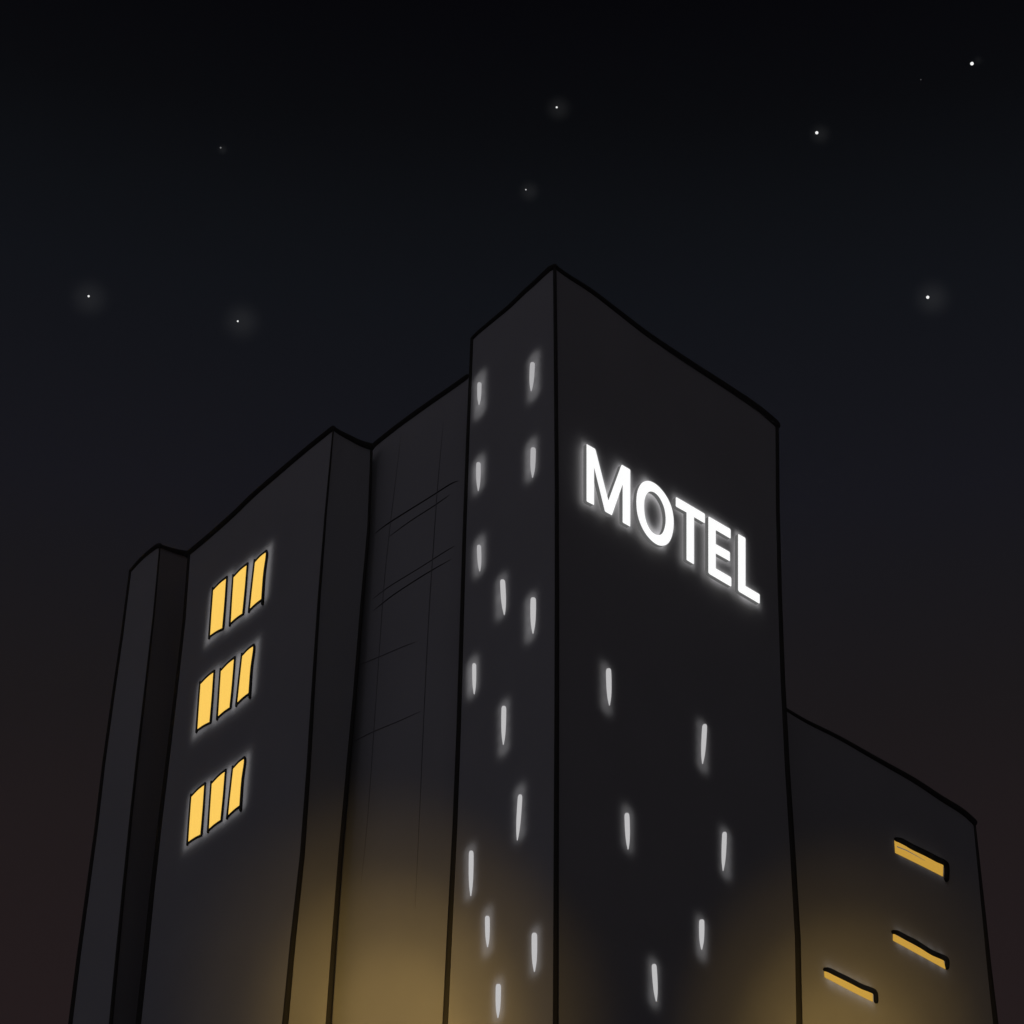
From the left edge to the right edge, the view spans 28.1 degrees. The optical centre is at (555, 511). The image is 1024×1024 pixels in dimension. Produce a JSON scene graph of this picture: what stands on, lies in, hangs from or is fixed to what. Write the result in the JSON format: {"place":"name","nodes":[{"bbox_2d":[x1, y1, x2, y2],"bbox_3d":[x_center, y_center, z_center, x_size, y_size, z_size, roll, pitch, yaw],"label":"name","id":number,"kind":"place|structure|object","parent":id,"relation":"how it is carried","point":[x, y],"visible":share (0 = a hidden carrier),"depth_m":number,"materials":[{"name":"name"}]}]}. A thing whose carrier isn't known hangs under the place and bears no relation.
{"place":"outdoors","nodes":[
{"label":"outdoors","id":0,"kind":"place"},
{"bbox_2d":[0,0,1023,1023],"label":"sky","id":1,"kind":"structure","parent":0,"point":[364,208],"materials":[{"name":"black"}]},
{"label":"pavement","id":2,"kind":"structure","parent":0,"visible":0},
{"bbox_2d":[68,543,186,1023],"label":"tower block","id":3,"kind":"structure","parent":2,"relation":"on","point":[107,974],"depth_m":76.53,"materials":[{"name":"grey concrete"}]},
{"bbox_2d":[136,426,374,1023],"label":"tower block","id":4,"kind":"structure","parent":2,"relation":"on","point":[243,912],"depth_m":69.30,"materials":[{"name":"grey concrete"}]},
{"bbox_2d":[186,782,205,845],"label":"window","id":5,"kind":"structure","parent":4,"relation":"in","point":[195,824],"depth_m":71.21,"materials":[{"name":"yellow glass"}]},
{"bbox_2d":[195,670,214,732],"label":"window","id":6,"kind":"structure","parent":4,"relation":"in","point":[205,690],"depth_m":73.86,"materials":[{"name":"yellow glass"}]},
{"bbox_2d":[207,769,226,832],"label":"window","id":7,"kind":"structure","parent":4,"relation":"in","point":[217,786],"depth_m":70.17,"materials":[{"name":"yellow glass"}]},
{"bbox_2d":[208,576,227,638],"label":"window","id":8,"kind":"structure","parent":4,"relation":"in","point":[217,605],"depth_m":75.84,"materials":[{"name":"yellow glass"}]},
{"bbox_2d":[216,656,235,720],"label":"window","id":9,"kind":"structure","parent":4,"relation":"in","point":[225,683],"depth_m":72.74,"materials":[{"name":"yellow glass"}]},
{"bbox_2d":[226,756,245,819],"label":"window","id":10,"kind":"structure","parent":4,"relation":"in","point":[235,796],"depth_m":69.18,"materials":[{"name":"yellow glass"}]},
{"bbox_2d":[229,562,248,626],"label":"window","id":11,"kind":"structure","parent":4,"relation":"in","point":[237,599],"depth_m":74.64,"materials":[{"name":"yellow glass"}]},
{"bbox_2d":[235,643,255,706],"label":"window","id":12,"kind":"structure","parent":4,"relation":"in","point":[244,684],"depth_m":71.68,"materials":[{"name":"yellow glass"}]},
{"bbox_2d":[248,550,267,612],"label":"window","id":13,"kind":"structure","parent":4,"relation":"in","point":[257,588],"depth_m":73.52,"materials":[{"name":"yellow glass"}]},
{"bbox_2d":[331,374,468,1023],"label":"tower block","id":14,"kind":"structure","parent":2,"relation":"on","point":[390,958],"depth_m":65.51,"materials":[{"name":"grey concrete"}]},
{"bbox_2d":[442,264,802,1023],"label":"tower block","id":15,"kind":"structure","parent":2,"relation":"on","point":[622,840],"depth_m":60.46,"materials":[{"name":"grey concrete"}]},
{"bbox_2d":[469,851,473,895],"bbox_3d":[-2.354,10.046,56.969,0.050,1.394,0.221,23,-40,-31],"label":"slit window","id":16,"kind":"structure","parent":15,"relation":"in","point":[471,855],"depth_m":57.01,"materials":[{"name":"white glass"}]},
{"bbox_2d":[472,663,475,693],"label":"slit window","id":17,"kind":"structure","parent":15,"relation":"in","point":[473,665],"depth_m":60.55,"materials":[{"name":"white glass"}]},
{"bbox_2d":[476,462,480,490],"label":"slit window","id":18,"kind":"structure","parent":15,"relation":"in","point":[478,466],"depth_m":64.63,"materials":[{"name":"white glass"}]},
{"bbox_2d":[477,545,480,570],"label":"slit window","id":19,"kind":"structure","parent":15,"relation":"in","point":[478,546],"depth_m":62.79,"materials":[{"name":"white glass"}]},
{"bbox_2d":[477,382,481,403],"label":"slit window","id":20,"kind":"structure","parent":15,"relation":"in","point":[479,385],"depth_m":66.54,"materials":[{"name":"white glass"}]},
{"bbox_2d":[485,916,489,946],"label":"slit window","id":21,"kind":"structure","parent":15,"relation":"in","point":[487,919],"depth_m":55.32,"materials":[{"name":"white glass"}]},
{"bbox_2d":[496,984,500,1017],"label":"slit window","id":22,"kind":"structure","parent":15,"relation":"in","point":[498,987],"depth_m":53.78,"materials":[{"name":"white glass"}]},
{"bbox_2d":[500,579,505,614],"bbox_3d":[-1.558,2.529,60.840,0.031,1.308,0.280,24,-40,-31],"label":"slit window","id":23,"kind":"structure","parent":15,"relation":"in","point":[502,582],"depth_m":60.85,"materials":[{"name":"white glass"}]},
{"bbox_2d":[501,706,505,744],"bbox_3d":[-1.478,6.071,58.349,0.036,1.266,0.207,24,-40,-31],"label":"slit window","id":24,"kind":"structure","parent":15,"relation":"in","point":[503,711],"depth_m":58.37,"materials":[{"name":"white glass"}]},
{"bbox_2d":[516,794,521,839],"bbox_3d":[-0.993,8.347,56.060,0.043,1.354,0.225,24,-40,-31],"label":"slit window","id":25,"kind":"structure","parent":15,"relation":"in","point":[519,803],"depth_m":56.10,"materials":[{"name":"white glass"}]},
{"bbox_2d":[529,362,534,390],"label":"slit window","id":26,"kind":"structure","parent":15,"relation":"in","point":[532,365],"depth_m":64.09,"materials":[{"name":"white glass"}]},
{"bbox_2d":[530,447,535,477],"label":"slit window","id":27,"kind":"structure","parent":15,"relation":"in","point":[533,451],"depth_m":62.20,"materials":[{"name":"white glass"}]},
{"bbox_2d":[530,597,535,632],"bbox_3d":[-0.644,2.979,59.146,0.030,1.239,0.243,24,-40,-31],"label":"slit window","id":28,"kind":"structure","parent":15,"relation":"in","point":[533,601],"depth_m":59.18,"materials":[{"name":"white glass"}]},
{"bbox_2d":[532,933,536,971],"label":"slit window","id":29,"kind":"structure","parent":15,"relation":"in","point":[534,936],"depth_m":53.28,"materials":[{"name":"white glass"}]},
{"bbox_2d":[606,668,611,705],"bbox_3d":[1.529,5.012,58.804,0.032,1.223,0.221,-26,-41,33],"label":"slit window","id":30,"kind":"structure","parent":15,"relation":"in","point":[608,671],"depth_m":58.83,"materials":[{"name":"white glass"}]},
{"bbox_2d":[625,813,629,848],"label":"slit window","id":31,"kind":"structure","parent":15,"relation":"in","point":[627,819],"depth_m":56.92,"materials":[{"name":"white glass"}]},
{"bbox_2d":[652,964,657,1000],"bbox_3d":[2.683,12.718,55.374,0.033,1.049,0.217,-25,-41,33],"label":"slit window","id":32,"kind":"structure","parent":15,"relation":"in","point":[654,968],"depth_m":55.39,"materials":[{"name":"white glass"}]},
{"bbox_2d":[583,444,759,604],"bbox_3d":[3.736,0.416,64.401,0.141,2.596,8.620,-26,-42,34],"label":"motel sign","id":33,"kind":"object","parent":15,"relation":"attached to","point":[619,487],"visible":1,"depth_m":64.17,"materials":[{"name":"white plastic"}]},
{"bbox_2d":[699,919,703,949],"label":"slit window","id":34,"kind":"structure","parent":15,"relation":"in","point":[701,923],"depth_m":57.84,"materials":[{"name":"white glass"}]},
{"bbox_2d":[701,724,706,763],"bbox_3d":[4.469,6.974,61.560,0.033,1.427,0.325,-26,-42,34],"label":"slit window","id":35,"kind":"structure","parent":15,"relation":"in","point":[704,728],"depth_m":61.56,"materials":[{"name":"white glass"}]},
{"bbox_2d":[722,832,726,870],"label":"slit window","id":36,"kind":"structure","parent":15,"relation":"in","point":[724,835],"depth_m":60.30,"materials":[{"name":"white glass"}]},
{"bbox_2d":[787,708,998,1023],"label":"tower block","id":37,"kind":"structure","parent":2,"relation":"on","point":[893,921],"depth_m":68.84,"materials":[{"name":"grey concrete"}]},
{"bbox_2d":[823,967,878,1003],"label":"window","id":38,"kind":"structure","parent":37,"relation":"in","point":[865,991],"depth_m":65.02,"materials":[{"name":"yellow glass"}]},
{"bbox_2d":[891,930,949,969],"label":"window","id":39,"kind":"structure","parent":37,"relation":"in","point":[907,941],"depth_m":68.97,"materials":[{"name":"yellow glass"}]},
{"bbox_2d":[894,837,949,881],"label":"window","id":40,"kind":"structure","parent":37,"relation":"in","point":[904,848],"depth_m":71.35,"materials":[{"name":"yellow glass"}]}
]}

